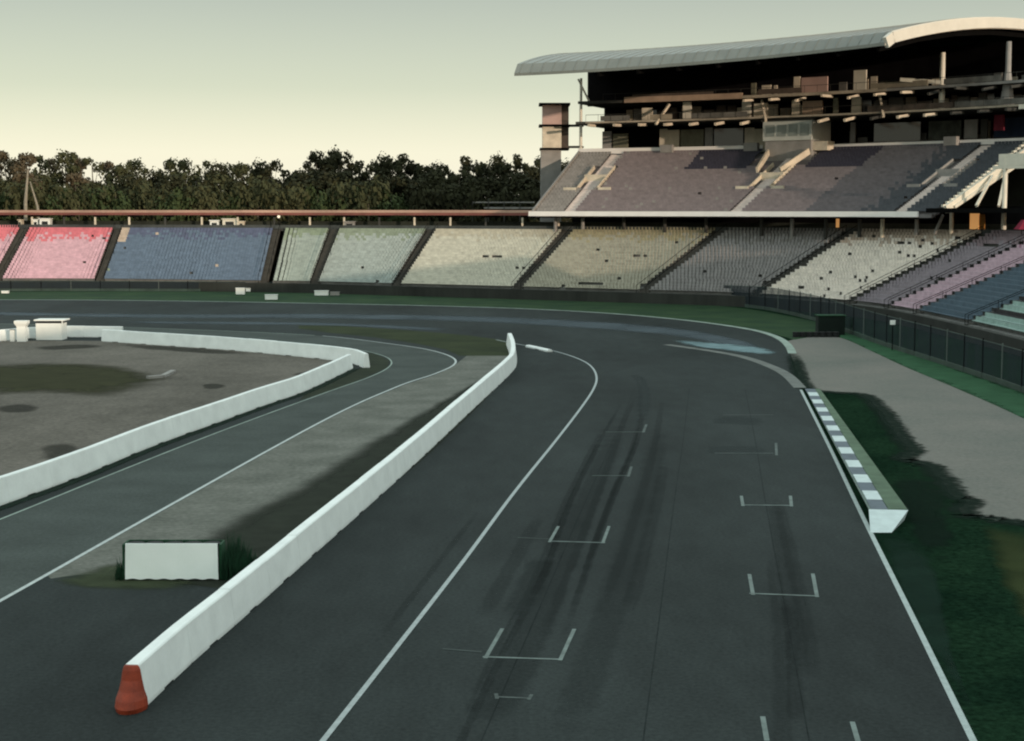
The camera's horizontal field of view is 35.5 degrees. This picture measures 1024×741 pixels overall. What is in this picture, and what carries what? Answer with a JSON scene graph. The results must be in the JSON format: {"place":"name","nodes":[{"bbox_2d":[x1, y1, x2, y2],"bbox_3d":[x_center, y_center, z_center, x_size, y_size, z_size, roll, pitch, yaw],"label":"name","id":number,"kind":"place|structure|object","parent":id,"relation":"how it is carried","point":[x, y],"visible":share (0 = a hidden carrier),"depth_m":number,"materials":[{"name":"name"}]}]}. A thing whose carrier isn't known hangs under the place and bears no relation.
{"place":"outdoors","nodes":[
{"label":"outdoors","id":0,"kind":"place"},
{"bbox_2d":[0,341,332,475],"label":"infield gravel","id":1,"kind":"structure","parent":0,"point":[49,420],"depth_m":110.20,"materials":[{"name":"gravel"}]},
{"bbox_2d":[14,320,29,341],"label":"marshal post","id":2,"kind":"object","parent":1,"relation":"on","point":[22,330],"visible":1,"depth_m":152.78,"materials":[{"name":"white paint"}]},
{"bbox_2d":[34,318,69,339],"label":"marshal booth","id":3,"kind":"object","parent":1,"relation":"on","point":[51,328],"visible":1,"depth_m":154.77,"materials":[{"name":"white paint"}]},
{"bbox_2d":[0,326,122,340],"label":"concrete wall","id":4,"kind":"structure","parent":1,"relation":"on","point":[84,331],"depth_m":158.08,"materials":[{"name":"white paint"}]},
{"bbox_2d":[0,364,150,392],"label":"grass patch","id":5,"kind":"object","parent":1,"relation":"on","point":[69,378],"visible":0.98,"depth_m":119.33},
{"bbox_2d":[1,345,304,457],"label":"dirt patch","id":6,"kind":"object","parent":1,"relation":"on","point":[60,449],"visible":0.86,"depth_m":114.57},
{"bbox_2d":[0,354,352,505],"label":"concrete wall","id":7,"kind":"structure","parent":1,"relation":"on","point":[27,481],"depth_m":84.93,"materials":[{"name":"white paint"}]},
{"bbox_2d":[101,329,369,367],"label":"concrete wall","id":8,"kind":"structure","parent":1,"relation":"on","point":[358,357],"depth_m":142.70,"materials":[{"name":"white paint"}]},
{"bbox_2d":[0,324,454,598],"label":"service road","id":9,"kind":"structure","parent":0,"point":[39,540],"depth_m":75.72,"materials":[{"name":"asphalt"}]},
{"bbox_2d":[0,340,391,519],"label":"road marking","id":10,"kind":"object","parent":9,"relation":"on","point":[188,443],"visible":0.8,"depth_m":84.62,"materials":[{"name":"paint"}]},
{"bbox_2d":[0,336,456,601],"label":"road marking","id":11,"kind":"object","parent":9,"relation":"on","point":[77,557],"visible":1,"depth_m":69.65,"materials":[{"name":"paint"}]},
{"bbox_2d":[0,291,815,339],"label":"grass","id":12,"kind":"structure","parent":0,"point":[780,325],"depth_m":215.39,"materials":[{"name":"plant"}]},
{"bbox_2d":[792,332,838,336],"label":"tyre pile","id":13,"kind":"object","parent":12,"relation":"on","point":[815,334],"visible":1,"depth_m":158.08,"materials":[{"name":"black rubber"}]},
{"bbox_2d":[0,300,968,740],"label":"race track","id":14,"kind":"structure","parent":0,"point":[304,650],"depth_m":52.16,"materials":[{"name":"asphalt"}]},
{"bbox_2d":[115,333,516,714],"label":"concrete wall","id":15,"kind":"structure","parent":14,"relation":"on","point":[151,671],"depth_m":52.85,"materials":[{"name":"white paint"}]},
{"bbox_2d":[0,312,752,346],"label":"worn lane","id":16,"kind":"structure","parent":14,"relation":"on","point":[708,337],"depth_m":180.53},
{"bbox_2d":[0,299,795,352],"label":"kerb","id":17,"kind":"structure","parent":14,"relation":"on","point":[790,348],"depth_m":183.72,"materials":[{"name":"paint"}]},
{"bbox_2d":[299,325,508,355],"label":"grass","id":18,"kind":"structure","parent":14,"relation":"on","point":[463,345],"depth_m":155.35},
{"bbox_2d":[320,340,597,740],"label":"road marking","id":19,"kind":"object","parent":14,"relation":"on","point":[339,719],"visible":0.93,"depth_m":51.84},
{"bbox_2d":[483,628,575,659],"bbox_3d":[0.540,7.900,46.382,2.262,0.002,3.519,1,6,9],"label":"grid marking","id":20,"kind":"object","parent":14,"relation":"on","point":[499,633],"visible":1,"depth_m":45.70,"materials":[{"name":"paint"}]},
{"bbox_2d":[481,389,634,740],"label":"paving seam","id":21,"kind":"object","parent":14,"relation":"on","point":[545,594],"visible":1,"depth_m":50.70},
{"bbox_2d":[642,388,689,740],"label":"paving seam","id":22,"kind":"object","parent":14,"relation":"on","point":[662,594],"visible":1,"depth_m":50.82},
{"bbox_2d":[684,342,770,352],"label":"painted stripe","id":23,"kind":"object","parent":14,"relation":"on","point":[735,347],"visible":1,"depth_m":146.28,"materials":[{"name":"blue paint"}]},
{"bbox_2d":[667,344,805,387],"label":"kerb","id":24,"kind":"structure","parent":14,"relation":"on","point":[793,380],"depth_m":127.68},
{"bbox_2d":[745,389,809,740],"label":"paving seam","id":25,"kind":"object","parent":14,"relation":"on","point":[782,593],"visible":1,"depth_m":50.83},
{"bbox_2d":[748,573,818,596],"bbox_3d":[9.076,7.163,53.734,2.301,0.002,3.402,1,6,8],"label":"grid marking","id":26,"kind":"object","parent":14,"relation":"on","point":[813,581],"visible":1,"depth_m":53.06,"materials":[{"name":"paint"}]},
{"bbox_2d":[760,716,860,740],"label":"grid marking","id":27,"kind":"object","parent":14,"relation":"on","point":[766,734],"visible":1,"depth_m":38.59,"materials":[{"name":"paint"}]},
{"bbox_2d":[800,390,976,740],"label":"road marking","id":28,"kind":"object","parent":14,"relation":"on","point":[955,704],"visible":1,"depth_m":50.66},
{"bbox_2d":[472,198,534,221],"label":"footbridge","id":29,"kind":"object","parent":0,"point":[504,207],"visible":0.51,"depth_m":283.43,"materials":[{"name":"metal"}]},
{"bbox_2d":[0,291,1023,740],"bbox_3d":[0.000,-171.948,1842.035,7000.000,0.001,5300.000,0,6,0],"label":"ground","id":30,"kind":"structure","parent":0,"point":[980,607],"depth_m":55.18,"materials":[{"name":"green plant"}]},
{"bbox_2d":[0,150,13,180],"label":"broadleaf tree","id":31,"kind":"object","parent":30,"relation":"on","point":[5,159],"visible":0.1,"depth_m":317.87,"materials":[{"name":"green plant"}]},
{"bbox_2d":[1,178,40,220],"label":"shrub","id":32,"kind":"object","parent":30,"relation":"on","point":[14,195],"visible":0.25,"depth_m":281.27,"materials":[{"name":"green plant"}]},
{"bbox_2d":[0,171,44,201],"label":"broadleaf tree","id":33,"kind":"object","parent":30,"relation":"on","point":[19,176],"visible":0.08,"depth_m":297.90,"materials":[{"name":"green plant"}]},
{"bbox_2d":[11,177,52,220],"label":"shrub","id":34,"kind":"object","parent":30,"relation":"on","point":[19,186],"visible":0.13,"depth_m":283.96,"materials":[{"name":"green plant"}]},
{"bbox_2d":[9,152,62,195],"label":"broadleaf tree","id":35,"kind":"object","parent":30,"relation":"on","point":[24,159],"visible":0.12,"depth_m":309.20,"materials":[{"name":"green plant"}]},
{"bbox_2d":[40,188,86,220],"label":"shrub","id":36,"kind":"object","parent":30,"relation":"on","point":[48,206],"visible":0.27,"depth_m":284.40,"materials":[{"name":"green plant"}]},
{"bbox_2d":[42,148,97,198],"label":"broadleaf tree","id":37,"kind":"object","parent":30,"relation":"on","point":[67,161],"visible":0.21,"depth_m":310.98,"materials":[{"name":"green plant"}]},
{"bbox_2d":[52,181,95,220],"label":"shrub","id":38,"kind":"object","parent":30,"relation":"on","point":[69,201],"visible":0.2,"depth_m":285.21,"materials":[{"name":"green plant"}]},
{"bbox_2d":[60,172,93,220],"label":"broadleaf tree","id":39,"kind":"object","parent":30,"relation":"on","point":[72,177],"visible":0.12,"depth_m":305.31,"materials":[{"name":"green plant"}]},
{"bbox_2d":[82,157,114,195],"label":"pine tree","id":40,"kind":"object","parent":30,"relation":"on","point":[97,168],"visible":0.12,"depth_m":310.46,"materials":[{"name":"green plant"}]},
{"bbox_2d":[89,181,119,220],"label":"shrub","id":41,"kind":"object","parent":30,"relation":"on","point":[103,193],"visible":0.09,"depth_m":286.32,"materials":[{"name":"green plant"}]},
{"bbox_2d":[86,184,139,220],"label":"shrub","id":42,"kind":"object","parent":30,"relation":"on","point":[123,204],"visible":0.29,"depth_m":285.54,"materials":[{"name":"green plant"}]},
{"bbox_2d":[92,162,133,198],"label":"broadleaf tree","id":43,"kind":"object","parent":30,"relation":"on","point":[121,168],"visible":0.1,"depth_m":307.20,"materials":[{"name":"green plant"}]},
{"bbox_2d":[68,565,184,587],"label":"grass verge","id":44,"kind":"object","parent":30,"relation":"on","point":[101,577],"depth_m":54.09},
{"bbox_2d":[122,540,225,579],"bbox_3d":[-11.532,6.442,54.635,3.360,1.250,0.990,0,6,0],"label":"tyre barrier","id":45,"kind":"object","parent":44,"relation":"on","point":[171,559],"visible":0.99,"depth_m":54.18,"materials":[{"name":"white rubber"}]},
{"bbox_2d":[115,170,154,197],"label":"broadleaf tree","id":46,"kind":"object","parent":30,"relation":"on","point":[130,180],"visible":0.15,"depth_m":297.41,"materials":[{"name":"green plant"}]},
{"bbox_2d":[119,178,157,220],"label":"shrub","id":47,"kind":"object","parent":30,"relation":"on","point":[135,193],"visible":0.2,"depth_m":288.19,"materials":[{"name":"green plant"}]},
{"bbox_2d":[135,184,177,220],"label":"shrub","id":48,"kind":"object","parent":30,"relation":"on","point":[153,198],"visible":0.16,"depth_m":283.86,"materials":[{"name":"green plant"}]},
{"bbox_2d":[151,171,186,208],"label":"broadleaf tree","id":49,"kind":"object","parent":30,"relation":"on","point":[174,183],"visible":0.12,"depth_m":295.71,"materials":[{"name":"green plant"}]},
{"bbox_2d":[158,157,188,184],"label":"broadleaf tree","id":50,"kind":"object","parent":30,"relation":"on","point":[170,165],"visible":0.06,"depth_m":323.20,"materials":[{"name":"green plant"}]},
{"bbox_2d":[149,186,198,220],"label":"shrub","id":51,"kind":"object","parent":30,"relation":"on","point":[173,204],"visible":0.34,"depth_m":281.93,"materials":[{"name":"green plant"}]},
{"bbox_2d":[0,368,357,510],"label":"grass verge","id":52,"kind":"object","parent":30,"relation":"on","point":[86,476],"depth_m":83.92,"materials":[{"name":"grass"}]},
{"bbox_2d":[180,181,211,220],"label":"shrub","id":53,"kind":"object","parent":30,"relation":"on","point":[192,194],"visible":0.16,"depth_m":284.05,"materials":[{"name":"green plant"}]},
{"bbox_2d":[190,179,235,220],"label":"shrub","id":54,"kind":"object","parent":30,"relation":"on","point":[214,201],"visible":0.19,"depth_m":285.02,"materials":[{"name":"green plant"}]},
{"bbox_2d":[202,159,231,192],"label":"broadleaf tree","id":55,"kind":"object","parent":30,"relation":"on","point":[212,168],"visible":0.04,"depth_m":313.93,"materials":[{"name":"green plant"}]},
{"bbox_2d":[205,171,243,205],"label":"broadleaf tree","id":56,"kind":"object","parent":30,"relation":"on","point":[220,178],"visible":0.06,"depth_m":297.75,"materials":[{"name":"green plant"}]},
{"bbox_2d":[210,191,250,220],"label":"shrub","id":57,"kind":"object","parent":30,"relation":"on","point":[233,207],"visible":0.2,"depth_m":285.01,"materials":[{"name":"green plant"}]},
{"bbox_2d":[228,161,253,190],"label":"broadleaf tree","id":58,"kind":"object","parent":30,"relation":"on","point":[243,169],"visible":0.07,"depth_m":311.81,"materials":[{"name":"green plant"}]},
{"bbox_2d":[228,175,280,220],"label":"shrub","id":59,"kind":"object","parent":30,"relation":"on","point":[249,195],"visible":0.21,"depth_m":285.10,"materials":[{"name":"green plant"}]},
{"bbox_2d":[249,157,273,179],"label":"broadleaf tree","id":60,"kind":"object","parent":30,"relation":"on","point":[257,171],"visible":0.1,"depth_m":316.47,"materials":[{"name":"green plant"}]},
{"bbox_2d":[254,178,288,220],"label":"shrub","id":61,"kind":"object","parent":30,"relation":"on","point":[272,201],"visible":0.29,"depth_m":282.91,"materials":[{"name":"green plant"}]},
{"bbox_2d":[262,159,288,187],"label":"tree","id":62,"kind":"object","parent":30,"relation":"on","point":[267,172],"visible":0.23,"depth_m":310.77,"materials":[{"name":"green plant"}]},
{"bbox_2d":[48,356,506,577],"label":"paved shoulder","id":63,"kind":"object","parent":30,"relation":"on","point":[294,465],"visible":0.84,"depth_m":78.40},
{"bbox_2d":[279,182,310,220],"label":"shrub","id":64,"kind":"object","parent":30,"relation":"on","point":[294,198],"visible":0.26,"depth_m":283.57,"materials":[{"name":"green plant"}]},
{"bbox_2d":[291,167,323,193],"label":"broadleaf tree","id":65,"kind":"object","parent":30,"relation":"on","point":[301,179],"visible":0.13,"depth_m":302.03,"materials":[{"name":"green plant"}]},
{"bbox_2d":[302,149,331,178],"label":"tree","id":66,"kind":"object","parent":30,"relation":"on","point":[313,157],"visible":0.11,"depth_m":318.61,"materials":[{"name":"green plant"}]},
{"bbox_2d":[295,183,338,220],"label":"shrub","id":67,"kind":"object","parent":30,"relation":"on","point":[320,202],"visible":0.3,"depth_m":286.71,"materials":[{"name":"green plant"}]},
{"bbox_2d":[296,168,339,216],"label":"broadleaf tree","id":68,"kind":"object","parent":30,"relation":"on","point":[326,179],"visible":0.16,"depth_m":299.07,"materials":[{"name":"green plant"}]},
{"bbox_2d":[172,373,510,587],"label":"grass verge","id":69,"kind":"object","parent":30,"relation":"on","point":[266,529],"depth_m":69.43,"materials":[{"name":"plant"}]},
{"bbox_2d":[111,527,259,580],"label":"tall grass","id":70,"kind":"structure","parent":69,"relation":"on","point":[236,561],"depth_m":54.58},
{"bbox_2d":[327,150,355,178],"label":"tree","id":71,"kind":"object","parent":30,"relation":"on","point":[337,160],"visible":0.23,"depth_m":308.30,"materials":[{"name":"green plant"}]},
{"bbox_2d":[326,177,356,220],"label":"shrub","id":72,"kind":"object","parent":30,"relation":"on","point":[340,190],"visible":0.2,"depth_m":286.89,"materials":[{"name":"green plant"}]},
{"bbox_2d":[300,352,388,399],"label":"grass verge","id":73,"kind":"object","parent":30,"relation":"on","point":[378,363],"depth_m":122.25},
{"bbox_2d":[331,188,377,220],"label":"shrub","id":74,"kind":"object","parent":30,"relation":"on","point":[343,207],"visible":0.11,"depth_m":286.08,"materials":[{"name":"green plant"}]},
{"bbox_2d":[341,175,392,220],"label":"shrub","id":75,"kind":"object","parent":30,"relation":"on","point":[363,203],"visible":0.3,"depth_m":282.76,"materials":[{"name":"green plant"}]},
{"bbox_2d":[373,150,397,177],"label":"broadleaf tree","id":76,"kind":"object","parent":30,"relation":"on","point":[379,167],"visible":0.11,"depth_m":324.04,"materials":[{"name":"green plant"}]},
{"bbox_2d":[366,189,409,220],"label":"shrub","id":77,"kind":"object","parent":30,"relation":"on","point":[394,204],"visible":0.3,"depth_m":281.70,"materials":[{"name":"green plant"}]},
{"bbox_2d":[380,157,409,201],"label":"pine tree","id":78,"kind":"object","parent":30,"relation":"on","point":[400,164],"visible":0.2,"depth_m":321.53,"materials":[{"name":"green plant"}]},
{"bbox_2d":[387,171,416,205],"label":"broadleaf tree","id":79,"kind":"object","parent":30,"relation":"on","point":[399,185],"visible":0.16,"depth_m":300.01,"materials":[{"name":"green plant"}]},
{"bbox_2d":[404,178,435,220],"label":"shrub","id":80,"kind":"object","parent":30,"relation":"on","point":[417,195],"visible":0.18,"depth_m":281.81,"materials":[{"name":"green plant"}]},
{"bbox_2d":[406,168,449,217],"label":"broadleaf tree","id":81,"kind":"object","parent":30,"relation":"on","point":[433,180],"visible":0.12,"depth_m":302.98,"materials":[{"name":"green plant"}]},
{"bbox_2d":[410,179,447,220],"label":"shrub","id":82,"kind":"object","parent":30,"relation":"on","point":[436,204],"visible":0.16,"depth_m":284.85,"materials":[{"name":"green plant"}]},
{"bbox_2d":[438,183,466,221],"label":"shrub","id":83,"kind":"object","parent":30,"relation":"on","point":[450,204],"visible":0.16,"depth_m":286.49,"materials":[{"name":"green plant"}]},
{"bbox_2d":[445,166,472,208],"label":"pine tree","id":84,"kind":"object","parent":30,"relation":"on","point":[453,179],"visible":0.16,"depth_m":307.04,"materials":[{"name":"green plant"}]},
{"bbox_2d":[446,175,480,215],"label":"broadleaf tree","id":85,"kind":"object","parent":30,"relation":"on","point":[465,185],"visible":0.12,"depth_m":296.68,"materials":[{"name":"green plant"}]},
{"bbox_2d":[451,180,493,221],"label":"shrub","id":86,"kind":"object","parent":30,"relation":"on","point":[472,196],"visible":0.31,"depth_m":284.25,"materials":[{"name":"green plant"}]},
{"bbox_2d":[458,155,493,206],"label":"pine tree","id":87,"kind":"object","parent":30,"relation":"on","point":[465,161],"visible":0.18,"depth_m":326.04,"materials":[{"name":"green plant"}]},
{"bbox_2d":[476,173,501,199],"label":"broadleaf tree","id":88,"kind":"object","parent":30,"relation":"on","point":[492,184],"visible":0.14,"depth_m":297.73,"materials":[{"name":"green plant"}]},
{"bbox_2d":[481,186,509,221],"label":"shrub","id":89,"kind":"object","parent":30,"relation":"on","point":[496,219],"visible":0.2,"depth_m":285.19,"materials":[{"name":"green plant"}]},
{"bbox_2d":[486,153,512,197],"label":"broadleaf tree","id":90,"kind":"object","parent":30,"relation":"on","point":[498,163],"visible":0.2,"depth_m":321.34,"materials":[{"name":"green plant"}]},
{"bbox_2d":[494,181,525,221],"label":"shrub","id":91,"kind":"object","parent":30,"relation":"on","point":[508,218],"visible":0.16,"depth_m":286.33,"materials":[{"name":"green plant"}]},
{"bbox_2d":[0,221,1023,351],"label":"grandstand","id":92,"kind":"object","parent":30,"relation":"on","point":[972,275],"visible":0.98,"depth_m":229.30,"materials":[{"name":"concrete"}]},
{"bbox_2d":[0,210,559,225],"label":"walkway canopy","id":93,"kind":"object","parent":92,"relation":"on","point":[274,213],"visible":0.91,"depth_m":256.47,"materials":[{"name":"metal"}]},
{"bbox_2d":[0,280,1023,392],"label":"catch fence","id":94,"kind":"object","parent":30,"relation":"on","point":[977,357],"visible":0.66,"depth_m":150.69,"materials":[{"name":"grey metal"}]},
{"bbox_2d":[499,168,539,219],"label":"broadleaf tree","id":95,"kind":"object","parent":30,"relation":"on","point":[512,183],"visible":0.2,"depth_m":299.28,"materials":[{"name":"green plant"}]},
{"bbox_2d":[505,153,539,194],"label":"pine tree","id":96,"kind":"object","parent":30,"relation":"on","point":[524,165],"visible":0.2,"depth_m":309.97,"materials":[{"name":"green plant"}]},
{"bbox_2d":[509,179,539,221],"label":"shrub","id":97,"kind":"object","parent":30,"relation":"on","point":[523,196],"visible":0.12,"depth_m":285.40,"materials":[{"name":"green plant"}]},
{"bbox_2d":[539,103,583,221],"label":"stair tower","id":98,"kind":"structure","parent":30,"relation":"on","point":[555,125],"depth_m":252.72,"materials":[{"name":"concrete"}]},
{"bbox_2d":[514,17,1023,293],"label":"grandstand","id":99,"kind":"object","parent":30,"relation":"on","point":[916,124],"visible":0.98,"depth_m":227.46,"materials":[{"name":"concrete"}]},
{"bbox_2d":[714,128,743,145],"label":"window","id":100,"kind":"structure","parent":99,"relation":"in","point":[728,136],"depth_m":245.76,"materials":[{"name":"grey glass"}]},
{"bbox_2d":[874,122,920,142],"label":"window","id":101,"kind":"structure","parent":99,"relation":"in","point":[902,131],"depth_m":229.52,"materials":[{"name":"grey glass"}]},
{"bbox_2d":[815,314,846,334],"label":"marshal hut","id":102,"kind":"object","parent":30,"relation":"on","point":[830,322],"visible":0.89,"depth_m":161.16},
{"bbox_2d":[805,389,907,532],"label":"trackside kerb","id":103,"kind":"structure","parent":30,"relation":"on","point":[888,509],"depth_m":73.73,"materials":[{"name":"concrete"}]},
{"bbox_2d":[787,354,1023,525],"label":"grass verge","id":104,"kind":"object","parent":30,"relation":"on","point":[966,505],"depth_m":80.90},
{"bbox_2d":[788,336,1023,519],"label":"runoff area","id":105,"kind":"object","parent":30,"relation":"on","point":[974,444],"visible":0.97,"depth_m":96.93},
{"bbox_2d":[896,552,959,678],"bbox_3d":[13.254,7.445,51.044,1.932,0.001,26.851,1,6,9],"label":"grass patch","id":106,"kind":"object","parent":30,"relation":"on","point":[916,576],"visible":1,"depth_m":51.88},
{"bbox_2d":[840,332,1023,417],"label":"grass verge","id":107,"kind":"object","parent":30,"relation":"on","point":[1007,399],"depth_m":119.37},
{"bbox_2d":[998,536,1023,598],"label":"grass patch","id":108,"kind":"object","parent":30,"relation":"on","point":[1012,555],"visible":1,"depth_m":57.20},
{"bbox_2d":[0,0,1023,184],"label":"sky","id":109,"kind":"structure","parent":0,"point":[117,82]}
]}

